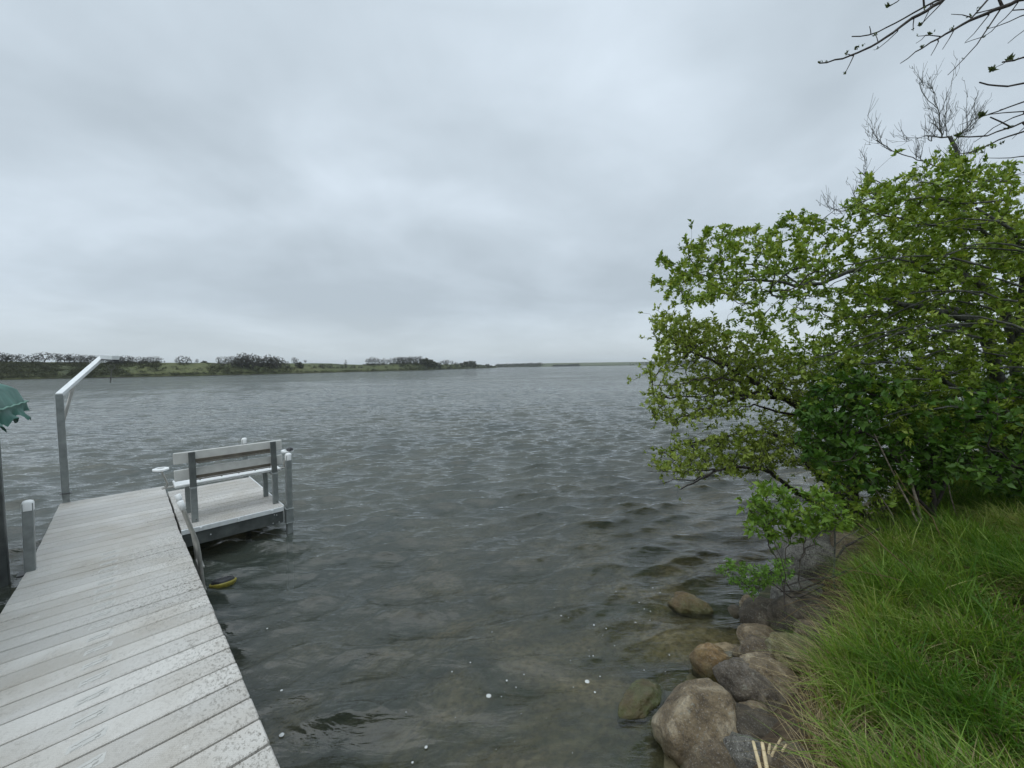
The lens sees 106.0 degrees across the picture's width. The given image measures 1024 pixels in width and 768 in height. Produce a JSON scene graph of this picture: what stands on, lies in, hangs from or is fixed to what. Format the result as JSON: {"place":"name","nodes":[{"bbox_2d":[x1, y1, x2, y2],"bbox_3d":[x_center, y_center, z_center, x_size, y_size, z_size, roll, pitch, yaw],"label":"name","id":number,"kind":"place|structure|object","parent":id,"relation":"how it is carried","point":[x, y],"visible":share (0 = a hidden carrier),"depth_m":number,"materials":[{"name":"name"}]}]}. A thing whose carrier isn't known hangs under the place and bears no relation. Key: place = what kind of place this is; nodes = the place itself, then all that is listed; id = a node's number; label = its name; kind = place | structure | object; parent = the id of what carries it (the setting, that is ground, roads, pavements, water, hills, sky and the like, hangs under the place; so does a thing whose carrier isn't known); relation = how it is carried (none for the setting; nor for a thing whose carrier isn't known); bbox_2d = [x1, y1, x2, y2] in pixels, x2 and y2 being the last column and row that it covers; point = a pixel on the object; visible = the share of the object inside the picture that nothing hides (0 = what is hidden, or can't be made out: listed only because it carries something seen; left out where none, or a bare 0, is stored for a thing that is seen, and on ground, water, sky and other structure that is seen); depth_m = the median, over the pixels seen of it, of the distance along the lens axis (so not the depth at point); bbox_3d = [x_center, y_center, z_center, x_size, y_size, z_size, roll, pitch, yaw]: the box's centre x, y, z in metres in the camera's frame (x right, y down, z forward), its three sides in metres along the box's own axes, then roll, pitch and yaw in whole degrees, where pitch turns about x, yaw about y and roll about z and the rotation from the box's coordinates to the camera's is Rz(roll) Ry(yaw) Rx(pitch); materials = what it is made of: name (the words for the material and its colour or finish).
{"place":"outdoors","nodes":[
{"label":"outdoors","id":0,"kind":"place"},
{"bbox_2d":[0,362,496,379],"bbox_3d":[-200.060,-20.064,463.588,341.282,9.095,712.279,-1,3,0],"label":"hill","id":1,"kind":"structure","parent":0,"point":[191,367],"depth_m":193.94,"materials":[{"name":"green plant"}]},
{"bbox_2d":[0,352,12,361],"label":"tree","id":2,"kind":"object","parent":1,"relation":"on","point":[4,356],"visible":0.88,"depth_m":162.40,"materials":[{"name":"grey plant"}]},
{"bbox_2d":[4,355,18,361],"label":"tree","id":3,"kind":"object","parent":1,"relation":"on","point":[8,358],"visible":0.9,"depth_m":162.89,"materials":[{"name":"grey plant"}]},
{"bbox_2d":[15,354,28,361],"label":"tree","id":4,"kind":"object","parent":1,"relation":"on","point":[22,359],"visible":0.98,"depth_m":164.65,"materials":[{"name":"grey plant"}]},
{"bbox_2d":[25,354,39,362],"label":"tree","id":5,"kind":"object","parent":1,"relation":"on","point":[32,359],"visible":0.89,"depth_m":167.13,"materials":[{"name":"grey plant"}]},
{"bbox_2d":[33,352,57,363],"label":"tree","id":6,"kind":"object","parent":1,"relation":"on","point":[48,356],"visible":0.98,"depth_m":169.18,"materials":[{"name":"grey plant"}]},
{"bbox_2d":[57,353,71,363],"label":"tree","id":7,"kind":"object","parent":1,"relation":"on","point":[62,358],"visible":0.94,"depth_m":171.90,"materials":[{"name":"grey plant"}]},
{"bbox_2d":[65,353,82,362],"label":"tree","id":8,"kind":"object","parent":1,"relation":"on","point":[74,357],"visible":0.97,"depth_m":173.76,"materials":[{"name":"grey plant"}]},
{"bbox_2d":[73,355,86,361],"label":"tree","id":9,"kind":"object","parent":1,"relation":"on","point":[84,360],"visible":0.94,"depth_m":174.87,"materials":[{"name":"grey plant"}]},
{"bbox_2d":[78,355,95,362],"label":"tree","id":10,"kind":"object","parent":1,"relation":"on","point":[87,357],"visible":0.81,"depth_m":176.58,"materials":[{"name":"grey plant"}]},
{"bbox_2d":[119,355,135,362],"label":"tree","id":11,"kind":"object","parent":1,"relation":"on","point":[125,358],"visible":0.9,"depth_m":178.77,"materials":[{"name":"grey plant"}]},
{"bbox_2d":[139,357,151,363],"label":"tree","id":12,"kind":"object","parent":1,"relation":"on","point":[143,361],"visible":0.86,"depth_m":182.74,"materials":[{"name":"grey plant"}]},
{"bbox_2d":[144,357,163,361],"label":"tree","id":13,"kind":"object","parent":1,"relation":"on","point":[152,359],"visible":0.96,"depth_m":184.72,"materials":[{"name":"grey plant"}]},
{"bbox_2d":[175,356,191,364],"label":"tree","id":14,"kind":"object","parent":1,"relation":"on","point":[186,358],"visible":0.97,"depth_m":184.33,"materials":[{"name":"grey plant"}]},
{"bbox_2d":[216,356,228,365],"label":"tree","id":15,"kind":"object","parent":1,"relation":"on","point":[220,361],"visible":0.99,"depth_m":197.90,"materials":[{"name":"grey plant"}]},
{"bbox_2d":[224,355,238,366],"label":"tree","id":16,"kind":"object","parent":1,"relation":"on","point":[230,362],"visible":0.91,"depth_m":203.05,"materials":[{"name":"grey plant"}]},
{"bbox_2d":[234,352,251,368],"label":"tree","id":17,"kind":"object","parent":1,"relation":"on","point":[240,363],"visible":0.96,"depth_m":204.12,"materials":[{"name":"green plant"}]},
{"bbox_2d":[0,360,492,377],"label":"brush","id":18,"kind":"object","parent":1,"relation":"on","point":[13,368],"visible":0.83,"depth_m":167.69,"materials":[{"name":"green plant"}]},
{"bbox_2d":[245,354,259,369],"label":"tree","id":19,"kind":"object","parent":1,"relation":"on","point":[253,364],"visible":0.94,"depth_m":207.65,"materials":[{"name":"green plant"}]},
{"bbox_2d":[255,356,263,366],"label":"tree","id":20,"kind":"object","parent":1,"relation":"on","point":[261,361],"visible":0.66,"depth_m":216.14,"materials":[{"name":"green plant"}]},
{"bbox_2d":[264,354,272,367],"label":"tree","id":21,"kind":"object","parent":1,"relation":"on","point":[270,359],"visible":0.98,"depth_m":217.84,"materials":[{"name":"grey plant"}]},
{"bbox_2d":[268,357,283,368],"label":"tree","id":22,"kind":"object","parent":1,"relation":"on","point":[276,365],"visible":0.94,"depth_m":220.31,"materials":[{"name":"green plant"}]},
{"bbox_2d":[295,362,304,368],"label":"tree","id":23,"kind":"object","parent":1,"relation":"on","point":[300,364],"visible":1,"depth_m":234.11,"materials":[{"name":"green plant"}]},
{"bbox_2d":[420,358,430,367],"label":"tree","id":24,"kind":"object","parent":1,"relation":"on","point":[425,361],"visible":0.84,"depth_m":371.01,"materials":[{"name":"green plant"}]},
{"bbox_2d":[0,362,1023,767],"bbox_3d":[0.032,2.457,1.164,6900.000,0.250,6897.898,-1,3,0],"label":"water","id":25,"kind":"structure","parent":0,"point":[396,472],"depth_m":11.16,"materials":[{"name":"grey liquid"}]},
{"bbox_2d":[0,438,293,767],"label":"dock","id":26,"kind":"object","parent":25,"relation":"in","point":[115,651],"visible":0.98,"depth_m":2.65,"materials":[{"name":"wood"}]},
{"bbox_2d":[55,355,118,502],"bbox_3d":[-7.105,0.714,6.441,1.069,2.434,0.715,1,3,36],"label":"davit hoist","id":27,"kind":"object","parent":26,"relation":"on","point":[61,416],"visible":0.98,"depth_m":6.06,"materials":[{"name":"metal"}]},
{"bbox_2d":[174,494,206,590],"bbox_3d":[-3.558,2.042,4.303,0.355,1.624,0.229,2,4,45],"label":"dock ladder","id":28,"kind":"object","parent":26,"relation":"attached to","point":[199,563],"visible":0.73,"depth_m":4.21,"materials":[{"name":"grey metal"}]},
{"bbox_2d":[152,440,293,522],"bbox_3d":[-4.149,1.368,5.728,0.576,0.956,1.715,2,4,45],"label":"bench","id":29,"kind":"object","parent":26,"relation":"on","point":[191,477],"visible":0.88,"depth_m":5.54,"materials":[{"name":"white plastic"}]},
{"bbox_2d":[208,576,236,587],"bbox_3d":[-3.358,2.322,4.485,0.266,0.130,0.266,-10,-9,0],"label":"float","id":30,"kind":"object","parent":25,"relation":"on","point":[225,581],"visible":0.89,"depth_m":4.42,"materials":[{"name":"yellow plastic"}]},
{"bbox_2d":[266,587,669,763],"bbox_3d":[-0.259,2.352,3.208,3.996,0.102,1.614,-1,3,-9],"label":"foam","id":31,"kind":"object","parent":25,"relation":"on","point":[426,746],"visible":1,"depth_m":2.96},
{"bbox_2d":[727,604,739,618],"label":"boulder","id":32,"kind":"object","parent":25,"relation":"in","point":[733,610],"visible":0.65,"depth_m":3.67,"materials":[{"name":"stone"}]},
{"bbox_2d":[0,0,1023,365],"label":"sky","id":33,"kind":"structure","parent":0,"point":[491,182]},
{"bbox_2d":[240,425,1023,767],"bbox_3d":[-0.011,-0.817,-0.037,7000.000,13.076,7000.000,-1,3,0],"label":"ground","id":34,"kind":"structure","parent":0,"point":[552,711],"depth_m":4.18,"materials":[{"name":"grey liquid"}]},
{"bbox_2d":[0,384,30,587],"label":"boat lift","id":35,"kind":"object","parent":34,"relation":"on","point":[13,403],"visible":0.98,"depth_m":4.59,"materials":[{"name":"green fabric"}]},
{"bbox_2d":[617,678,664,725],"bbox_3d":[0.969,2.393,2.893,0.530,0.230,0.247,-3,3,-38],"label":"boulder","id":36,"kind":"object","parent":34,"relation":"on","point":[642,700],"visible":0.85,"depth_m":2.80,"materials":[{"name":"stone"}]},
{"bbox_2d":[654,663,688,690],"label":"boulder","id":37,"kind":"object","parent":34,"relation":"on","point":[671,678],"visible":0.42,"depth_m":3.16,"materials":[{"name":"stone"}]},
{"bbox_2d":[667,591,713,619],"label":"boulder","id":38,"kind":"object","parent":34,"relation":"on","point":[684,604],"visible":0.92,"depth_m":3.94,"materials":[{"name":"brown stone"}]},
{"bbox_2d":[651,678,737,767],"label":"boulder","id":39,"kind":"object","parent":34,"relation":"on","point":[688,716],"visible":0.8,"depth_m":2.43,"materials":[{"name":"beige stone"}]},
{"bbox_2d":[680,739,736,767],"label":"boulder","id":40,"kind":"object","parent":34,"relation":"on","point":[709,753],"visible":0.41,"depth_m":2.28,"materials":[{"name":"grey stone"}]},
{"bbox_2d":[689,642,729,683],"bbox_3d":[1.612,2.302,3.141,0.316,0.355,0.276,-1,3,0],"label":"boulder","id":41,"kind":"object","parent":34,"relation":"on","point":[704,661],"visible":0.56,"depth_m":3.07,"materials":[{"name":"brown stone"}]},
{"bbox_2d":[723,731,760,767],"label":"boulder","id":42,"kind":"object","parent":34,"relation":"on","point":[736,748],"visible":0.66,"depth_m":2.26,"materials":[{"name":"grey stone"}]},
{"bbox_2d":[739,593,757,606],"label":"boulder","id":43,"kind":"object","parent":34,"relation":"on","point":[744,597],"visible":0.18,"depth_m":3.79,"materials":[{"name":"beige stone"}]},
{"bbox_2d":[712,657,788,711],"bbox_3d":[1.714,2.181,2.755,0.529,0.312,0.296,16,10,26],"label":"boulder","id":44,"kind":"object","parent":34,"relation":"on","point":[739,680],"visible":0.5,"depth_m":2.69,"materials":[{"name":"grey stone"}]},
{"bbox_2d":[713,556,795,601],"bbox_3d":[2.170,1.725,3.371,0.897,0.604,0.517,-1,3,0],"label":"bright sapling","id":45,"kind":"object","parent":34,"relation":"on","point":[743,571],"visible":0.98,"depth_m":3.29,"materials":[{"name":"green plant"}]},
{"bbox_2d":[736,623,773,643],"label":"boulder","id":46,"kind":"object","parent":34,"relation":"on","point":[750,628],"visible":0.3,"depth_m":3.25,"materials":[{"name":"beige stone"}]},
{"bbox_2d":[739,700,772,715],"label":"boulder","id":47,"kind":"object","parent":34,"relation":"on","point":[753,704],"visible":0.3,"depth_m":2.55,"materials":[{"name":"beige stone"}]},
{"bbox_2d":[738,596,774,627],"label":"boulder","id":48,"kind":"object","parent":34,"relation":"on","point":[748,614],"visible":0.42,"depth_m":3.46,"materials":[{"name":"stone"}]},
{"bbox_2d":[735,702,777,740],"bbox_3d":[1.535,2.227,2.459,0.410,0.261,0.290,6,3,8],"label":"boulder","id":49,"kind":"object","parent":34,"relation":"on","point":[749,722],"visible":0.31,"depth_m":2.42,"materials":[{"name":"stone"}]},
{"bbox_2d":[738,634,775,659],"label":"boulder","id":50,"kind":"object","parent":34,"relation":"on","point":[753,644],"visible":0.25,"depth_m":2.99,"materials":[{"name":"grey stone"}]},
{"bbox_2d":[627,302,893,525],"bbox_3d":[3.473,0.540,5.340,4.029,3.323,2.017,-1,3,0],"label":"thorn tree","id":51,"kind":"object","parent":34,"relation":"on","point":[689,342],"visible":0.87,"depth_m":4.96,"materials":[{"name":"green plant"}]},
{"bbox_2d":[753,540,787,650],"bbox_3d":[2.080,1.699,2.991,0.466,0.786,0.256,-3,3,-38],"label":"sapling stem","id":52,"kind":"object","parent":34,"relation":"on","point":[784,595],"visible":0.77,"depth_m":3.08,"materials":[{"name":"brown plant"}]},
{"bbox_2d":[740,652,802,698],"bbox_3d":[1.854,2.101,2.770,0.406,0.220,0.264,14,10,29],"label":"boulder","id":53,"kind":"object","parent":34,"relation":"on","point":[760,663],"visible":0.57,"depth_m":2.72,"materials":[{"name":"beige stone"}]},
{"bbox_2d":[766,741,814,767],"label":"boulder","id":54,"kind":"object","parent":34,"relation":"on","point":[779,763],"visible":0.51,"depth_m":2.05,"materials":[{"name":"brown stone"}]},
{"bbox_2d":[770,745,776,756],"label":"cut reed","id":55,"kind":"object","parent":54,"relation":"on","point":[772,752],"visible":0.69,"depth_m":2.02,"materials":[{"name":"beige plant"}]},
{"bbox_2d":[765,632,820,672],"bbox_3d":[2.126,2.006,2.909,0.360,0.246,0.301,0,3,10],"label":"boulder","id":56,"kind":"object","parent":34,"relation":"on","point":[770,643],"visible":0.6,"depth_m":2.85,"materials":[{"name":"stone"}]},
{"bbox_2d":[734,478,855,594],"bbox_3d":[2.627,1.392,3.489,1.322,1.244,0.693,-1,3,0],"label":"maple sapling","id":57,"kind":"object","parent":34,"relation":"on","point":[827,520],"visible":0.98,"depth_m":3.40,"materials":[{"name":"green plant"}]},
{"bbox_2d":[770,575,822,598],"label":"boulder","id":58,"kind":"object","parent":34,"relation":"on","point":[775,592],"visible":0.27,"depth_m":3.70,"materials":[{"name":"grey stone"}]},
{"bbox_2d":[767,590,834,632],"bbox_3d":[2.472,2.018,3.304,0.515,0.471,0.440,-1,3,0],"label":"boulder","id":59,"kind":"object","parent":34,"relation":"on","point":[775,608],"visible":0.43,"depth_m":3.21,"materials":[{"name":"stone"}]},
{"bbox_2d":[772,527,881,597],"bbox_3d":[3.017,1.667,3.524,2.079,0.241,0.223,-2,3,-30],"label":"fallen branch","id":60,"kind":"object","parent":59,"relation":"on","point":[827,572],"visible":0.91,"depth_m":3.30,"materials":[{"name":"brown wood"}]},
{"bbox_2d":[774,532,833,580],"bbox_3d":[3.346,1.997,4.315,0.786,0.776,0.666,-1,3,-10],"label":"boulder","id":61,"kind":"object","parent":34,"relation":"on","point":[795,551],"visible":0.25,"depth_m":4.09,"materials":[{"name":"grey stone"}]},
{"bbox_2d":[792,619,827,649],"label":"boulder","id":62,"kind":"object","parent":34,"relation":"on","point":[806,622],"visible":0.46,"depth_m":2.97,"materials":[{"name":"grey stone"}]},
{"bbox_2d":[649,138,1023,493],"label":"cherry tree","id":63,"kind":"object","parent":34,"relation":"on","point":[1000,246],"visible":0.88,"depth_m":4.38,"materials":[{"name":"green plant"}]},
{"bbox_2d":[821,504,858,588],"bbox_3d":[2.939,1.460,3.505,0.311,0.696,0.191,-2,3,-20],"label":"sapling stem","id":64,"kind":"object","parent":34,"relation":"on","point":[835,543],"visible":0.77,"depth_m":3.48,"materials":[{"name":"brown plant"}]},
{"bbox_2d":[827,529,869,566],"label":"boulder","id":65,"kind":"object","parent":34,"relation":"on","point":[842,542],"visible":0.09,"depth_m":4.03,"materials":[{"name":"grey stone"}]},
{"bbox_2d":[803,454,933,535],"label":"undergrowth","id":66,"kind":"object","parent":34,"relation":"on","point":[858,506],"visible":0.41,"depth_m":4.28,"materials":[{"name":"green plant"}]},
{"bbox_2d":[855,511,883,536],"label":"weed bush","id":67,"kind":"object","parent":34,"relation":"on","point":[867,527],"visible":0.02,"depth_m":4.29,"materials":[{"name":"green plant"}]},
{"bbox_2d":[790,362,967,520],"bbox_3d":[4.381,0.600,4.435,3.010,1.906,1.364,-1,3,0],"label":"leafy shrub","id":68,"kind":"object","parent":34,"relation":"on","point":[818,421],"visible":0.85,"depth_m":4.04,"materials":[{"name":"green plant"}]},
{"bbox_2d":[867,479,894,523],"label":"dead stalk","id":69,"kind":"object","parent":34,"relation":"on","point":[883,501],"visible":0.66,"depth_m":4.21,"materials":[{"name":"brown wood"}]},
{"bbox_2d":[741,452,1023,767],"bbox_3d":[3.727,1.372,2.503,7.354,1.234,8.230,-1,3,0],"label":"grass","id":70,"kind":"structure","parent":34,"relation":"on","point":[922,634],"depth_m":2.41,"materials":[{"name":"green plant"}]},
{"bbox_2d":[778,603,844,623],"bbox_3d":[2.190,1.703,2.852,0.432,0.198,0.046,0,3,14],"label":"dry straw","id":71,"kind":"object","parent":70,"relation":"on","point":[808,606],"visible":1,"depth_m":2.86,"materials":[{"name":"plant"}]},
{"bbox_2d":[785,599,873,620],"bbox_3d":[2.316,1.655,2.833,0.585,0.108,0.066,0,3,15],"label":"dry straw","id":72,"kind":"object","parent":70,"relation":"on","point":[827,602],"visible":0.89,"depth_m":2.83,"materials":[{"name":"plant"}]},
{"bbox_2d":[832,560,887,588],"bbox_3d":[2.604,1.424,2.906,0.323,0.245,0.099,1,3,39],"label":"dry straw","id":73,"kind":"object","parent":70,"relation":"on","point":[861,565],"visible":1,"depth_m":2.88,"materials":[{"name":"green plant"}]},
{"bbox_2d":[819,565,903,581],"bbox_3d":[2.615,1.423,2.922,0.500,0.044,0.010,1,3,37],"label":"dry straw","id":74,"kind":"object","parent":70,"relation":"on","point":[864,572],"visible":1,"depth_m":2.89,"materials":[{"name":"plant"}]},
{"bbox_2d":[858,523,919,579],"bbox_3d":[3.018,1.334,3.098,0.050,0.348,0.366,-3,4,-43],"label":"dead stalk","id":75,"kind":"object","parent":70,"relation":"on","point":[887,550],"visible":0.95,"depth_m":3.09,"materials":[{"name":"plant"}]},
{"bbox_2d":[866,413,923,535],"bbox_3d":[3.923,0.887,4.033,0.638,1.359,0.087,0,3,10],"label":"dead stalk","id":76,"kind":"object","parent":70,"relation":"on","point":[907,501],"visible":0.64,"depth_m":4.03,"materials":[{"name":"brown plant"}]},
{"bbox_2d":[940,450,957,516],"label":"dead stalk","id":77,"kind":"object","parent":70,"relation":"on","point":[950,495],"visible":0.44,"depth_m":4.26,"materials":[{"name":"brown plant"}]},
{"bbox_2d":[859,491,921,527],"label":"weed bush","id":78,"kind":"object","parent":34,"relation":"on","point":[889,507],"visible":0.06,"depth_m":4.79,"materials":[{"name":"green plant"}]},
{"bbox_2d":[816,57,992,374],"bbox_3d":[8.768,-3.143,8.754,4.449,8.471,1.661,-1,3,0],"label":"bare tree","id":79,"kind":"object","parent":34,"relation":"on","point":[950,138],"visible":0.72,"depth_m":8.67,"materials":[{"name":"grey plant"}]},
{"bbox_2d":[900,456,923,526],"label":"dead stalk","id":80,"kind":"object","parent":34,"relation":"on","point":[915,496],"visible":0.46,"depth_m":4.11,"materials":[{"name":"brown plant"}]},
{"bbox_2d":[894,470,944,540],"bbox_3d":[3.905,1.152,3.705,0.073,0.599,0.348,-3,4,-42],"label":"dead stalk","id":81,"kind":"object","parent":34,"relation":"on","point":[922,507],"visible":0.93,"depth_m":3.69,"materials":[{"name":"wood"}]},
{"bbox_2d":[818,0,1023,158],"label":"budding tree","id":82,"kind":"object","parent":34,"relation":"on","point":[1010,58],"visible":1,"depth_m":2.30,"materials":[{"name":"brown plant"}]},
{"bbox_2d":[845,381,1007,481],"bbox_3d":[8.316,1.126,7.278,6.374,2.541,2.591,-1,3,0],"label":"thicket shrub","id":83,"kind":"object","parent":34,"relation":"on","point":[871,458],"visible":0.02,"depth_m":6.68,"materials":[{"name":"green plant"}]},
{"bbox_2d":[936,372,1023,504],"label":"leafy shrub","id":84,"kind":"object","parent":34,"relation":"on","point":[963,465],"visible":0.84,"depth_m":3.89,"materials":[{"name":"green plant"}]},
{"bbox_2d":[731,646,738,656],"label":"boulder","id":85,"kind":"object","parent":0,"point":[734,650],"visible":0.3,"depth_m":3.19,"materials":[{"name":"beige stone"}]},
{"bbox_2d":[509,358,983,366],"bbox_3d":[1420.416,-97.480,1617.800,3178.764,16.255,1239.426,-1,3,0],"label":"hill","id":86,"kind":"structure","parent":0,"point":[602,363],"depth_m":1473.23,"materials":[{"name":"green plant"}]},
{"bbox_2d":[495,355,951,366],"bbox_3d":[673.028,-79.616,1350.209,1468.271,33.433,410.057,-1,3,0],"label":"wood","id":87,"kind":"object","parent":86,"relation":"on","point":[539,364],"visible":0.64,"depth_m":1250.99,"materials":[{"name":"green plant"}]},
{"bbox_2d":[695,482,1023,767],"bbox_3d":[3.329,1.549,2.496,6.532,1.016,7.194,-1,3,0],"label":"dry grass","id":88,"kind":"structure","parent":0,"point":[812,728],"depth_m":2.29,"materials":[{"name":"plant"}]},
{"bbox_2d":[752,740,761,767],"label":"cut reed","id":89,"kind":"object","parent":88,"relation":"on","point":[756,754],"visible":0.97,"depth_m":1.95,"materials":[{"name":"beige plant"}]},
{"bbox_2d":[761,742,768,767],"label":"cut reed","id":90,"kind":"object","parent":88,"relation":"on","point":[765,759],"visible":0.99,"depth_m":1.94,"materials":[{"name":"beige plant"}]}
]}

